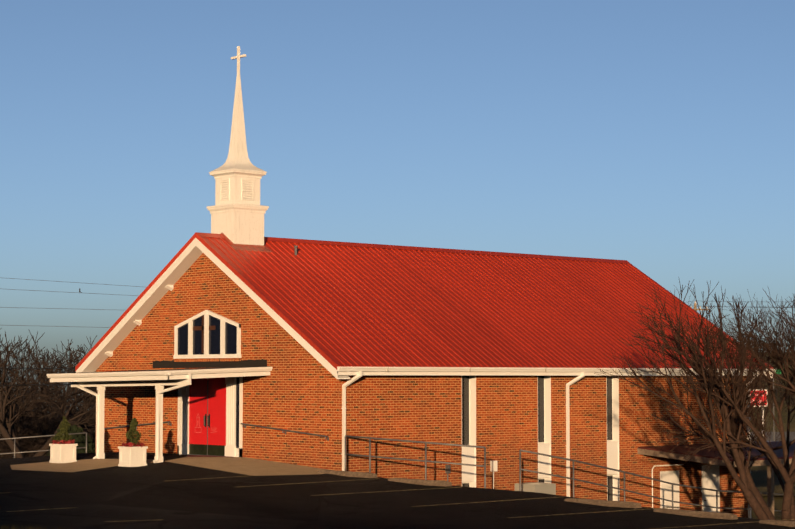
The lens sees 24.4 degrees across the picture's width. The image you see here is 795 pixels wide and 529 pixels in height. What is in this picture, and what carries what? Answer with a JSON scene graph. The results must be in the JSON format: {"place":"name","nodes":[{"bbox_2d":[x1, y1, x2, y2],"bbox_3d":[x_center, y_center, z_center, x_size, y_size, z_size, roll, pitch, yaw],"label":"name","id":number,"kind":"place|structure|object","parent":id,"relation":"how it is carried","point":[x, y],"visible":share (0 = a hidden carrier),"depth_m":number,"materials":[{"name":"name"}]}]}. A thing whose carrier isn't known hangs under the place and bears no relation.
{"place":"outdoors","nodes":[
{"label":"outdoors","id":0,"kind":"place"},
{"bbox_2d":[0,368,74,385],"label":"power lines","id":1,"kind":"object","parent":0,"point":[36,368],"visible":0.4,"depth_m":64.03,"materials":[{"name":"grey metal"}]},
{"bbox_2d":[1,278,139,327],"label":"power lines","id":2,"kind":"object","parent":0,"point":[60,308],"visible":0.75,"depth_m":85.04,"materials":[{"name":"black metal"}]},
{"bbox_2d":[0,452,794,528],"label":"parking lot asphalt","id":3,"kind":"structure","parent":0,"point":[124,496],"depth_m":39.60,"materials":[{"name":"black asphalt"}]},
{"bbox_2d":[118,418,147,466],"bbox_3d":[-7.075,4.739,49.173,0.651,1.297,0.646,3,-5,-42],"label":"planter","id":4,"kind":"object","parent":3,"relation":"on","point":[132,452],"visible":1,"depth_m":49.03,"materials":[{"name":"white concrete"}]},
{"bbox_2d":[6,455,794,528],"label":"pavement","id":5,"kind":"structure","parent":3,"relation":"on","point":[249,466],"depth_m":47.48,"materials":[{"name":"concrete"}]},
{"bbox_2d":[49,416,77,462],"bbox_3d":[-9.374,4.891,51.524,0.683,1.304,0.645,3,-5,-42],"label":"planter","id":6,"kind":"object","parent":5,"relation":"on","point":[62,450],"visible":1,"depth_m":51.38,"materials":[{"name":"white concrete"}]},
{"bbox_2d":[47,366,271,462],"bbox_3d":[-6.719,4.170,51.435,3.495,2.633,5.940,3,-5,-42],"label":"entrance canopy","id":7,"kind":"object","parent":5,"relation":"on","point":[157,379],"visible":0.85,"depth_m":49.93,"materials":[{"name":"white paint"}]},
{"bbox_2d":[0,413,794,520],"bbox_3d":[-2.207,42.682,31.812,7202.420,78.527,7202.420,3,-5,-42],"label":"terrain","id":8,"kind":"structure","parent":0,"point":[778,500],"depth_m":70.39,"materials":[{"name":"brown plant"}]},
{"bbox_2d":[1,524,68,528],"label":"grass","id":9,"kind":"structure","parent":8,"relation":"on","point":[7,527],"depth_m":33.12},
{"bbox_2d":[0,280,794,520],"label":"trees","id":10,"kind":"object","parent":8,"relation":"on","point":[15,406],"visible":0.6,"depth_m":44.94,"materials":[{"name":"brown plant"}]},
{"bbox_2d":[0,432,794,511],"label":"railings","id":11,"kind":"object","parent":8,"relation":"on","point":[484,466],"visible":0.83,"depth_m":49.76,"materials":[{"name":"metal"}]},
{"bbox_2d":[75,232,775,517],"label":"church","id":12,"kind":"structure","parent":8,"relation":"on","point":[498,355],"depth_m":53.69,"materials":[{"name":"brick"}]},
{"bbox_2d":[104,310,328,456],"bbox_3d":[-5.453,3.378,52.637,0.172,4.170,10.843,3,-5,-42],"label":"church entrance","id":13,"kind":"object","parent":12,"relation":"attached to","point":[210,417],"visible":0.83,"depth_m":52.51,"materials":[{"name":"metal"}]},
{"bbox_2d":[207,46,297,254],"bbox_3d":[-4.246,-3.182,53.975,2.250,6.410,1.538,3,-5,-42],"label":"steeple","id":14,"kind":"object","parent":12,"relation":"on","point":[237,210],"visible":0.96,"depth_m":53.40,"materials":[{"name":"white paint"}]},
{"bbox_2d":[445,461,683,507],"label":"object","id":15,"kind":"object","parent":12,"relation":"attached to","point":[542,487],"visible":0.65,"depth_m":51.93,"materials":[{"name":"grey"}]},
{"bbox_2d":[660,465,719,511],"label":"doors","id":16,"kind":"structure","parent":12,"relation":"in","point":[710,475],"depth_m":58.32,"materials":[{"name":"white paint"}]},
{"bbox_2d":[637,441,794,514],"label":"canopy","id":17,"kind":"object","parent":8,"relation":"on","point":[710,477],"visible":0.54,"depth_m":56.94,"materials":[{"name":"brown wood"}]},
{"bbox_2d":[0,0,794,412],"label":"sky","id":18,"kind":"structure","parent":0,"point":[656,136],"materials":[{"name":"blue"}]},
{"bbox_2d":[694,303,707,311],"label":"utility pole","id":19,"kind":"object","parent":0,"point":[695,306],"visible":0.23,"depth_m":150.08,"materials":[{"name":"grey metal"}]},
{"bbox_2d":[684,301,793,339],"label":"power lines","id":20,"kind":"object","parent":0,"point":[732,301],"visible":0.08,"depth_m":145.69,"materials":[{"name":"black metal"}]},
{"bbox_2d":[751,391,766,405],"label":"sign","id":21,"kind":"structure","parent":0,"point":[760,397],"depth_m":100.19,"materials":[{"name":"red"}]},
{"bbox_2d":[750,352,794,495],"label":"trees","id":22,"kind":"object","parent":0,"point":[759,475],"visible":0.04,"depth_m":125.05,"materials":[{"name":"brown plant"}]},
{"bbox_2d":[750,432,794,440],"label":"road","id":23,"kind":"structure","parent":0,"point":[792,436],"depth_m":111.69,"materials":[{"name":"grey asphalt"}]},
{"bbox_2d":[773,378,774,440],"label":"pole","id":24,"kind":"object","parent":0,"point":[773,414],"depth_m":94.85,"materials":[{"name":"grey metal"}]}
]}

